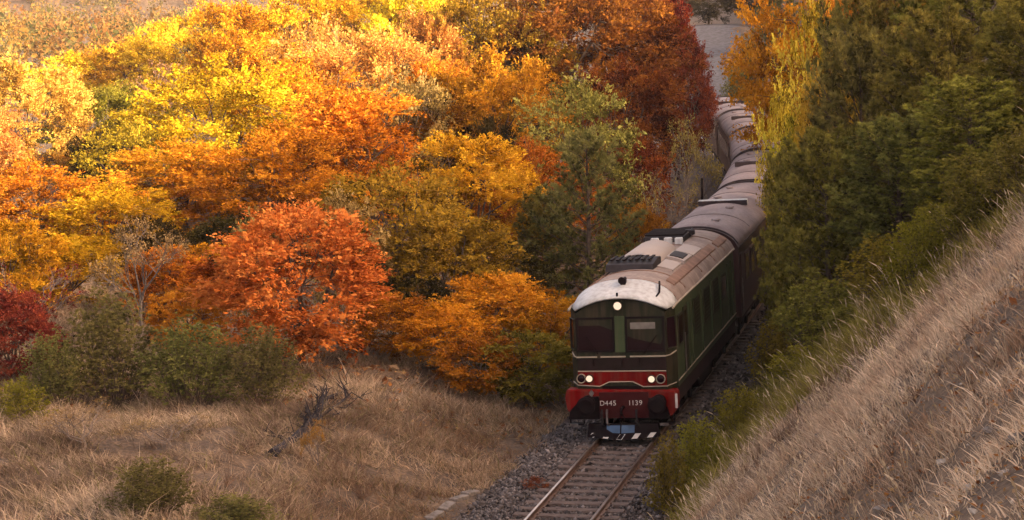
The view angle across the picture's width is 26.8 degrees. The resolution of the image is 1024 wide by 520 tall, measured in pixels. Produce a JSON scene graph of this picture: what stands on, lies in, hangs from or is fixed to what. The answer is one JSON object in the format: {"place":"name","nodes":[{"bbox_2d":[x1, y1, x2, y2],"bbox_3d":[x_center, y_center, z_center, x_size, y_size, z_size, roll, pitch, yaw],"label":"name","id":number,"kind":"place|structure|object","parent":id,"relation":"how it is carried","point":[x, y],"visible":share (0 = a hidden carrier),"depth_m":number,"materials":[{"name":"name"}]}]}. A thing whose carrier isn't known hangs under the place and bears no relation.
{"place":"outdoors","nodes":[
{"label":"outdoors","id":0,"kind":"place"},
{"bbox_2d":[0,0,1023,519],"bbox_3d":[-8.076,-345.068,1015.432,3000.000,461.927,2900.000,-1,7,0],"label":"ground","id":1,"kind":"structure","parent":0,"point":[240,462],"depth_m":51.30,"materials":[{"name":"brown soil"}]},
{"bbox_2d":[0,102,45,223],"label":"autumn tree","id":2,"kind":"object","parent":1,"relation":"on","point":[10,142],"visible":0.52,"depth_m":95.57,"materials":[{"name":"orange plant"}]},
{"bbox_2d":[0,375,58,421],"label":"juniper bush","id":3,"kind":"object","parent":1,"relation":"on","point":[16,392],"visible":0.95,"depth_m":55.69,"materials":[{"name":"green plant"}]},
{"bbox_2d":[0,283,69,381],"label":"autumn bush","id":4,"kind":"object","parent":1,"relation":"on","point":[29,311],"visible":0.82,"depth_m":60.07,"materials":[{"name":"red plant"}]},
{"bbox_2d":[0,213,72,311],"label":"autumn bush","id":5,"kind":"object","parent":1,"relation":"on","point":[57,243],"visible":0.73,"depth_m":72.15,"materials":[{"name":"orange plant"}]},
{"bbox_2d":[0,258,90,348],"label":"bare tree","id":6,"kind":"object","parent":1,"relation":"on","point":[54,284],"visible":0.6,"depth_m":67.39,"materials":[{"name":"brown plant"}]},
{"bbox_2d":[0,50,104,218],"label":"autumn tree","id":7,"kind":"object","parent":1,"relation":"on","point":[31,97],"visible":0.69,"depth_m":99.06,"materials":[{"name":"yellow plant"}]},
{"bbox_2d":[16,324,95,404],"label":"juniper bush","id":8,"kind":"object","parent":1,"relation":"on","point":[49,380],"visible":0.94,"depth_m":58.53,"materials":[{"name":"green plant"}]},
{"bbox_2d":[0,231,133,309],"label":"autumn bush","id":9,"kind":"object","parent":1,"relation":"on","point":[80,254],"visible":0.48,"depth_m":74.02,"materials":[{"name":"orange plant"}]},
{"bbox_2d":[6,50,129,122],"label":"autumn tree","id":10,"kind":"object","parent":1,"relation":"on","point":[67,59],"visible":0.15,"depth_m":148.97,"materials":[{"name":"yellow plant"}]},
{"bbox_2d":[0,157,154,252],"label":"autumn tree","id":11,"kind":"object","parent":1,"relation":"on","point":[13,186],"visible":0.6,"depth_m":82.94,"materials":[{"name":"orange plant"}]},
{"bbox_2d":[33,394,121,449],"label":"bare shrub","id":12,"kind":"object","parent":1,"relation":"on","point":[65,421],"visible":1,"depth_m":52.48,"materials":[{"name":"brown plant"}]},
{"bbox_2d":[56,121,146,224],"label":"undergrowth bush","id":13,"kind":"object","parent":1,"relation":"on","point":[76,165],"visible":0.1,"depth_m":96.53,"materials":[{"name":"yellow plant"}]},
{"bbox_2d":[30,75,181,174],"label":"autumn tree","id":14,"kind":"object","parent":1,"relation":"on","point":[111,97],"visible":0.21,"depth_m":108.76,"materials":[{"name":"yellow plant"}]},
{"bbox_2d":[41,281,172,408],"bbox_3d":[-11.061,2.332,59.664,3.969,3.420,3.945,-2,7,-4],"label":"juniper bush","id":15,"kind":"object","parent":1,"relation":"on","point":[100,361],"visible":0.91,"depth_m":59.36,"materials":[{"name":"green plant"}]},
{"bbox_2d":[30,177,190,266],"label":"autumn tree","id":16,"kind":"object","parent":1,"relation":"on","point":[120,204],"visible":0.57,"depth_m":81.44,"materials":[{"name":"yellow plant"}]},
{"bbox_2d":[61,109,179,232],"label":"sparse tree","id":17,"kind":"object","parent":1,"relation":"on","point":[135,137],"visible":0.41,"depth_m":93.94,"materials":[{"name":"yellow plant"}]},
{"bbox_2d":[67,35,185,123],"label":"autumn tree","id":18,"kind":"object","parent":1,"relation":"on","point":[107,57],"visible":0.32,"depth_m":149.25,"materials":[{"name":"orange plant"}]},
{"bbox_2d":[88,213,191,335],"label":"bare tree","id":19,"kind":"object","parent":1,"relation":"on","point":[110,264],"visible":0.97,"depth_m":69.96,"materials":[{"name":"brown plant"}]},
{"bbox_2d":[95,453,198,516],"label":"juniper bush","id":20,"kind":"object","parent":1,"relation":"on","point":[167,487],"visible":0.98,"depth_m":46.18,"materials":[{"name":"green plant"}]},
{"bbox_2d":[110,215,202,283],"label":"undergrowth bush","id":21,"kind":"object","parent":1,"relation":"on","point":[160,224],"visible":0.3,"depth_m":79.03,"materials":[{"name":"plant"}]},
{"bbox_2d":[116,242,216,326],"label":"autumn bush","id":22,"kind":"object","parent":1,"relation":"on","point":[174,274],"visible":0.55,"depth_m":71.99,"materials":[{"name":"orange plant"}]},
{"bbox_2d":[101,7,255,141],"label":"autumn tree","id":23,"kind":"object","parent":1,"relation":"on","point":[168,41],"visible":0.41,"depth_m":147.59,"materials":[{"name":"yellow plant"}]},
{"bbox_2d":[132,309,243,407],"bbox_3d":[-8.898,2.637,58.910,3.137,2.615,3.239,-4,8,-24],"label":"juniper bush","id":24,"kind":"object","parent":1,"relation":"on","point":[177,368],"visible":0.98,"depth_m":58.47,"materials":[{"name":"green plant"}]},
{"bbox_2d":[94,132,283,243],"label":"autumn tree","id":25,"kind":"object","parent":1,"relation":"on","point":[150,170],"visible":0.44,"depth_m":91.18,"materials":[{"name":"orange plant"}]},
{"bbox_2d":[143,283,242,348],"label":"autumn bush","id":26,"kind":"object","parent":1,"relation":"on","point":[157,312],"visible":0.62,"depth_m":66.23,"materials":[{"name":"orange plant"}]},
{"bbox_2d":[94,50,319,217],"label":"autumn tree","id":27,"kind":"object","parent":1,"relation":"on","point":[237,92],"visible":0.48,"depth_m":98.44,"materials":[{"name":"yellow plant"}]},
{"bbox_2d":[183,210,269,267],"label":"undergrowth bush","id":28,"kind":"object","parent":1,"relation":"on","point":[202,232],"visible":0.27,"depth_m":83.01,"materials":[{"name":"green plant"}]},
{"bbox_2d":[177,0,286,148],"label":"autumn tree","id":29,"kind":"object","parent":1,"relation":"on","point":[232,23],"visible":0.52,"depth_m":138.18,"materials":[{"name":"yellow plant"}]},
{"bbox_2d":[186,490,292,519],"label":"juniper bush","id":30,"kind":"object","parent":1,"relation":"on","point":[232,512],"visible":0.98,"depth_m":46.48,"materials":[{"name":"green plant"}]},
{"bbox_2d":[212,320,313,406],"bbox_3d":[-6.829,2.792,58.839,2.873,2.410,2.890,-2,7,-9],"label":"juniper bush","id":31,"kind":"object","parent":1,"relation":"on","point":[268,386],"visible":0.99,"depth_m":58.53,"materials":[{"name":"green plant"}]},
{"bbox_2d":[150,118,380,239],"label":"autumn tree","id":32,"kind":"object","parent":1,"relation":"on","point":[299,149],"visible":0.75,"depth_m":89.15,"materials":[{"name":"orange plant"}]},
{"bbox_2d":[205,50,365,195],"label":"autumn tree","id":33,"kind":"object","parent":1,"relation":"on","point":[302,88],"visible":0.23,"depth_m":105.06,"materials":[{"name":"orange plant"}]},
{"bbox_2d":[0,268,571,519],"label":"bank grass","id":34,"kind":"structure","parent":1,"relation":"on","point":[254,421],"depth_m":54.83,"materials":[{"name":"beige plant"}]},
{"bbox_2d":[177,192,396,366],"bbox_3d":[-6.411,0.839,64.347,6.968,5.777,7.509,-6,8,-34],"label":"autumn tree","id":35,"kind":"object","parent":1,"relation":"on","point":[244,256],"visible":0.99,"depth_m":62.96,"materials":[{"name":"orange plant"}]},
{"bbox_2d":[225,0,378,87],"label":"autumn tree","id":36,"kind":"object","parent":1,"relation":"on","point":[281,18],"visible":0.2,"depth_m":139.78,"materials":[{"name":"yellow plant"}]},
{"bbox_2d":[262,9,380,127],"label":"sparse tree","id":37,"kind":"object","parent":1,"relation":"on","point":[272,52],"visible":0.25,"depth_m":122.47,"materials":[{"name":"yellow plant"}]},
{"bbox_2d":[234,83,427,241],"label":"autumn tree","id":38,"kind":"object","parent":1,"relation":"on","point":[342,114],"visible":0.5,"depth_m":94.89,"materials":[{"name":"orange plant"}]},
{"bbox_2d":[0,0,693,85],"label":"wood","id":39,"kind":"object","parent":1,"relation":"on","point":[28,33],"visible":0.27,"depth_m":309.01,"materials":[{"name":"plant"}]},
{"bbox_2d":[300,181,394,323],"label":"sparse tree","id":40,"kind":"object","parent":1,"relation":"on","point":[351,207],"visible":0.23,"depth_m":71.22,"materials":[{"name":"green plant"}]},
{"bbox_2d":[276,22,455,167],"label":"autumn tree","id":41,"kind":"object","parent":1,"relation":"on","point":[332,58],"visible":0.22,"depth_m":108.98,"materials":[{"name":"orange plant"}]},
{"bbox_2d":[339,288,439,362],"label":"autumn bush","id":42,"kind":"object","parent":1,"relation":"on","point":[380,312],"visible":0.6,"depth_m":66.37,"materials":[{"name":"orange plant"}]},
{"bbox_2d":[310,155,479,287],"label":"sparse tree","id":43,"kind":"object","parent":1,"relation":"on","point":[380,186],"visible":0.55,"depth_m":73.17,"materials":[{"name":"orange plant"}]},
{"bbox_2d":[359,59,456,229],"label":"sparse tree","id":44,"kind":"object","parent":1,"relation":"on","point":[427,93],"visible":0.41,"depth_m":99.40,"materials":[{"name":"orange plant"}]},
{"bbox_2d":[348,54,473,206],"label":"autumn tree","id":45,"kind":"object","parent":1,"relation":"on","point":[416,71],"visible":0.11,"depth_m":105.35,"materials":[{"name":"orange plant"}]},
{"bbox_2d":[342,0,496,90],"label":"autumn tree","id":46,"kind":"object","parent":1,"relation":"on","point":[383,15],"visible":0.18,"depth_m":139.64,"materials":[{"name":"yellow plant"}]},
{"bbox_2d":[389,271,453,323],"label":"undergrowth bush","id":47,"kind":"object","parent":1,"relation":"on","point":[442,291],"visible":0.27,"depth_m":70.19,"materials":[{"name":"green plant"}]},
{"bbox_2d":[380,2,486,181],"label":"autumn tree","id":48,"kind":"object","parent":1,"relation":"on","point":[435,34],"visible":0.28,"depth_m":118.59,"materials":[{"name":"orange plant"}]},
{"bbox_2d":[386,300,499,366],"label":"autumn bush","id":49,"kind":"object","parent":1,"relation":"on","point":[422,330],"visible":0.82,"depth_m":65.08,"materials":[{"name":"orange plant"}]},
{"bbox_2d":[389,57,518,197],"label":"autumn tree","id":50,"kind":"object","parent":1,"relation":"on","point":[442,76],"visible":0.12,"depth_m":102.88,"materials":[{"name":"orange plant"}]},
{"bbox_2d":[377,209,533,305],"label":"autumn bush","id":51,"kind":"object","parent":1,"relation":"on","point":[443,244],"visible":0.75,"depth_m":71.84,"materials":[{"name":"yellow plant"}]},
{"bbox_2d":[427,326,524,394],"bbox_3d":[-0.941,3.208,63.467,2.958,2.277,3.563,-3,7,-11],"label":"autumn bush","id":52,"kind":"object","parent":1,"relation":"on","point":[449,352],"visible":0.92,"depth_m":63.24,"materials":[{"name":"orange plant"}]},
{"bbox_2d":[403,129,565,278],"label":"autumn tree","id":53,"kind":"object","parent":1,"relation":"on","point":[505,174],"visible":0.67,"depth_m":83.53,"materials":[{"name":"orange plant"}]},
{"bbox_2d":[423,267,570,346],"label":"autumn bush","id":54,"kind":"object","parent":1,"relation":"on","point":[509,288],"visible":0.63,"depth_m":67.81,"materials":[{"name":"orange plant"}]},
{"bbox_2d":[412,39,582,222],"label":"autumn tree","id":55,"kind":"object","parent":1,"relation":"on","point":[526,85],"visible":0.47,"depth_m":100.62,"materials":[{"name":"orange plant"}]},
{"bbox_2d":[421,0,580,127],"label":"autumn tree","id":56,"kind":"object","parent":1,"relation":"on","point":[463,12],"visible":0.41,"depth_m":119.36,"materials":[{"name":"orange plant"}]},
{"bbox_2d":[0,123,1023,519],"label":"dead weeds","id":57,"kind":"object","parent":1,"relation":"on","point":[780,433],"visible":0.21,"depth_m":48.06,"materials":[{"name":"brown plant"}]},
{"bbox_2d":[0,176,1023,519],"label":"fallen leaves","id":58,"kind":"object","parent":1,"relation":"on","point":[956,514],"depth_m":56.15,"materials":[{"name":"brown plant"}]},
{"bbox_2d":[469,240,563,311],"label":"undergrowth bush","id":59,"kind":"object","parent":1,"relation":"on","point":[535,272],"visible":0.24,"depth_m":76.27,"materials":[{"name":"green plant"}]},
{"bbox_2d":[468,328,573,406],"bbox_3d":[0.345,3.212,64.339,3.480,2.661,4.192,-4,8,-22],"label":"autumn bush","id":60,"kind":"object","parent":1,"relation":"on","point":[556,351],"visible":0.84,"depth_m":63.23,"materials":[{"name":"green plant"}]},
{"bbox_2d":[489,286,577,379],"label":"autumn bush","id":61,"kind":"object","parent":1,"relation":"on","point":[522,323],"visible":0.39,"depth_m":67.07,"materials":[{"name":"orange plant"}]},
{"bbox_2d":[471,135,616,259],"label":"autumn tree","id":62,"kind":"object","parent":1,"relation":"on","point":[538,152],"visible":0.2,"depth_m":87.48,"materials":[{"name":"orange plant"}]},
{"bbox_2d":[505,186,586,294],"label":"pine tree","id":63,"kind":"object","parent":1,"relation":"on","point":[550,242],"visible":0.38,"depth_m":82.00,"materials":[{"name":"green plant"}]},
{"bbox_2d":[466,0,681,143],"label":"autumn tree","id":64,"kind":"object","parent":1,"relation":"on","point":[610,11],"visible":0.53,"depth_m":120.57,"materials":[{"name":"orange plant"}]},
{"bbox_2d":[510,64,651,245],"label":"sparse tree","id":65,"kind":"object","parent":1,"relation":"on","point":[594,101],"visible":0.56,"depth_m":95.58,"materials":[{"name":"green plant"}]},
{"bbox_2d":[524,125,647,303],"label":"pine tree","id":66,"kind":"object","parent":1,"relation":"on","point":[575,160],"visible":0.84,"depth_m":79.97,"materials":[{"name":"green plant"}]},
{"bbox_2d":[468,142,771,519],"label":"ballast bed","id":67,"kind":"object","parent":1,"relation":"on","point":[709,193],"visible":0.11,"depth_m":61.85,"materials":[{"name":"grey gravel"}]},
{"bbox_2d":[452,282,808,519],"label":"ballast stones","id":68,"kind":"object","parent":67,"relation":"on","point":[505,483],"visible":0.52,"depth_m":55.54,"materials":[{"name":"grey gravel"}]},
{"bbox_2d":[508,138,766,519],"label":"railway track","id":69,"kind":"structure","parent":67,"relation":"on","point":[687,407],"depth_m":54.68,"materials":[{"name":"metal"}]},
{"bbox_2d":[565,228,736,439],"bbox_3d":[4.335,1.816,63.703,3.070,4.490,13.925,-2,7,13],"label":"locomotive","id":70,"kind":"object","parent":69,"relation":"on","point":[652,318],"visible":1,"depth_m":57.80,"materials":[{"name":"metal"}]},
{"bbox_2d":[672,181,782,343],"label":"passenger coach","id":71,"kind":"object","parent":69,"relation":"on","point":[734,214],"visible":0.46,"depth_m":74.85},
{"bbox_2d":[717,109,754,172],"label":"passenger coach","id":72,"kind":"object","parent":69,"relation":"on","point":[727,120],"visible":0.38,"depth_m":131.25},
{"bbox_2d":[718,149,786,225],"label":"passenger coach","id":73,"kind":"object","parent":69,"relation":"on","point":[742,167],"visible":0.14,"depth_m":95.05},
{"bbox_2d":[540,0,712,148],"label":"autumn tree","id":74,"kind":"object","parent":1,"relation":"on","point":[669,28],"visible":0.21,"depth_m":125.67,"materials":[{"name":"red plant"}]},
{"bbox_2d":[545,51,712,200],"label":"autumn tree","id":75,"kind":"object","parent":1,"relation":"on","point":[655,126],"visible":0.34,"depth_m":106.84,"materials":[{"name":"red plant"}]},
{"bbox_2d":[591,194,674,258],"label":"autumn tree","id":76,"kind":"object","parent":1,"relation":"on","point":[652,221],"visible":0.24,"depth_m":82.25,"materials":[{"name":"orange plant"}]},
{"bbox_2d":[606,133,677,243],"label":"sparse tree","id":77,"kind":"object","parent":1,"relation":"on","point":[649,167],"visible":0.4,"depth_m":97.91,"materials":[{"name":"green plant"}]},
{"bbox_2d":[640,430,693,518],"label":"green shrub","id":78,"kind":"object","parent":1,"relation":"on","point":[667,477],"visible":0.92,"depth_m":50.39,"materials":[{"name":"green plant"}]},
{"bbox_2d":[639,0,716,182],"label":"autumn tree","id":79,"kind":"object","parent":1,"relation":"on","point":[678,12],"visible":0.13,"depth_m":138.61,"materials":[{"name":"red plant"}]},
{"bbox_2d":[657,23,722,180],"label":"autumn tree","id":80,"kind":"object","parent":1,"relation":"on","point":[699,78],"visible":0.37,"depth_m":137.19,"materials":[{"name":"red plant"}]},
{"bbox_2d":[665,113,725,214],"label":"bare shrub","id":81,"kind":"object","parent":1,"relation":"on","point":[696,160],"visible":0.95,"depth_m":100.08,"materials":[{"name":"brown plant"}]},
{"bbox_2d":[671,410,725,487],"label":"green shrub","id":82,"kind":"object","parent":1,"relation":"on","point":[693,454],"visible":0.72,"depth_m":51.78,"materials":[{"name":"green plant"}]},
{"bbox_2d":[710,381,768,439],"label":"green shrub","id":83,"kind":"object","parent":1,"relation":"on","point":[740,412],"visible":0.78,"depth_m":53.76,"materials":[{"name":"green plant"}]},
{"bbox_2d":[743,317,794,386],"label":"green shrub","id":84,"kind":"object","parent":1,"relation":"on","point":[773,343],"visible":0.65,"depth_m":60.64,"materials":[{"name":"green plant"}]},
{"bbox_2d":[746,67,805,272],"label":"yellow tree","id":85,"kind":"object","parent":1,"relation":"on","point":[780,109],"visible":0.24,"depth_m":80.00,"materials":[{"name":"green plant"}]},
{"bbox_2d":[717,0,850,150],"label":"autumn tree","id":86,"kind":"object","parent":1,"relation":"on","point":[759,69],"visible":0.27,"depth_m":103.52,"materials":[{"name":"orange plant"}]},
{"bbox_2d":[756,342,817,381],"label":"green shrub","id":87,"kind":"object","parent":1,"relation":"on","point":[784,368],"visible":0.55,"depth_m":54.67,"materials":[{"name":"green plant"}]},
{"bbox_2d":[751,142,831,338],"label":"pine tree","id":88,"kind":"object","parent":1,"relation":"on","point":[772,218],"visible":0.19,"depth_m":68.41,"materials":[{"name":"green plant"}]},
{"bbox_2d":[767,0,844,150],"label":"yellow tree","id":89,"kind":"object","parent":1,"relation":"on","point":[808,26],"visible":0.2,"depth_m":83.58,"materials":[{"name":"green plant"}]},
{"bbox_2d":[766,268,859,350],"bbox_3d":[7.993,1.293,56.732,2.903,2.190,2.997,-8,10,-43],"label":"green shrub","id":90,"kind":"object","parent":1,"relation":"on","point":[812,307],"visible":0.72,"depth_m":56.41,"materials":[{"name":"green plant"}]},
{"bbox_2d":[757,119,894,325],"bbox_3d":[8.999,-0.824,61.379,3.959,6.357,3.875,-7,9,-37],"label":"pine tree","id":91,"kind":"object","parent":1,"relation":"on","point":[827,150],"visible":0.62,"depth_m":60.90,"materials":[{"name":"green plant"}]},
{"bbox_2d":[791,49,863,285],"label":"yellow tree","id":92,"kind":"object","parent":1,"relation":"on","point":[803,121],"visible":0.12,"depth_m":69.84,"materials":[{"name":"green plant"}]},
{"bbox_2d":[644,107,1023,519],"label":"slope grass","id":93,"kind":"structure","parent":1,"relation":"on","point":[920,316],"depth_m":34.84,"materials":[{"name":"beige plant"}]},
{"bbox_2d":[804,0,867,279],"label":"pine tree","id":94,"kind":"object","parent":1,"relation":"on","point":[828,28],"visible":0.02,"depth_m":75.56,"materials":[{"name":"green plant"}]},
{"bbox_2d":[792,26,919,276],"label":"pine tree","id":95,"kind":"object","parent":1,"relation":"on","point":[850,64],"visible":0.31,"depth_m":65.42,"materials":[{"name":"green plant"}]},
{"bbox_2d":[827,233,910,299],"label":"green shrub","id":96,"kind":"object","parent":1,"relation":"on","point":[866,277],"visible":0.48,"depth_m":52.31,"materials":[{"name":"green plant"}]},
{"bbox_2d":[821,112,960,258],"bbox_3d":[10.584,-1.848,59.249,4.294,4.466,4.150,3,8,30],"label":"pine tree","id":97,"kind":"object","parent":1,"relation":"on","point":[893,133],"visible":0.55,"depth_m":58.88,"materials":[{"name":"green plant"}]},
{"bbox_2d":[826,0,967,214],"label":"pine tree","id":98,"kind":"object","parent":1,"relation":"on","point":[868,10],"visible":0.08,"depth_m":70.90,"materials":[{"name":"green plant"}]},
{"bbox_2d":[877,210,958,295],"bbox_3d":[8.995,-0.162,47.252,1.801,1.955,1.859,-2,7,-4],"label":"green shrub","id":99,"kind":"object","parent":1,"relation":"on","point":[910,265],"visible":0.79,"depth_m":47.20,"materials":[{"name":"green plant"}]},
{"bbox_2d":[866,0,1002,216],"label":"pine tree","id":100,"kind":"object","parent":1,"relation":"on","point":[908,59],"visible":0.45,"depth_m":61.29,"materials":[{"name":"green plant"}]},
{"bbox_2d":[885,0,1023,158],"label":"pine tree","id":101,"kind":"object","parent":1,"relation":"on","point":[974,14],"visible":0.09,"depth_m":64.84,"materials":[{"name":"green plant"}]},
{"bbox_2d":[894,72,1023,203],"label":"pine tree","id":102,"kind":"object","parent":1,"relation":"on","point":[949,100],"visible":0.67,"depth_m":55.57,"materials":[{"name":"green plant"}]},
{"bbox_2d":[918,138,1018,242],"bbox_3d":[10.144,-1.505,46.081,2.384,2.277,2.462,-7,9,-40],"label":"green shrub","id":103,"kind":"object","parent":1,"relation":"on","point":[964,210],"visible":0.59,"depth_m":45.93,"materials":[{"name":"green plant"}]},
{"bbox_2d":[957,0,1023,135],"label":"pine tree","id":104,"kind":"object","parent":1,"relation":"on","point":[1002,57],"visible":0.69,"depth_m":57.44,"materials":[{"name":"green plant"}]},
{"bbox_2d":[958,120,1023,199],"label":"green shrub","id":105,"kind":"object","parent":1,"relation":"on","point":[1010,148],"visible":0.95,"depth_m":44.01,"materials":[{"name":"green plant"}]},
{"bbox_2d":[686,24,741,138],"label":"gravel road","id":106,"kind":"structure","parent":0,"point":[717,38],"depth_m":238.25,"materials":[{"name":"grey gravel"}]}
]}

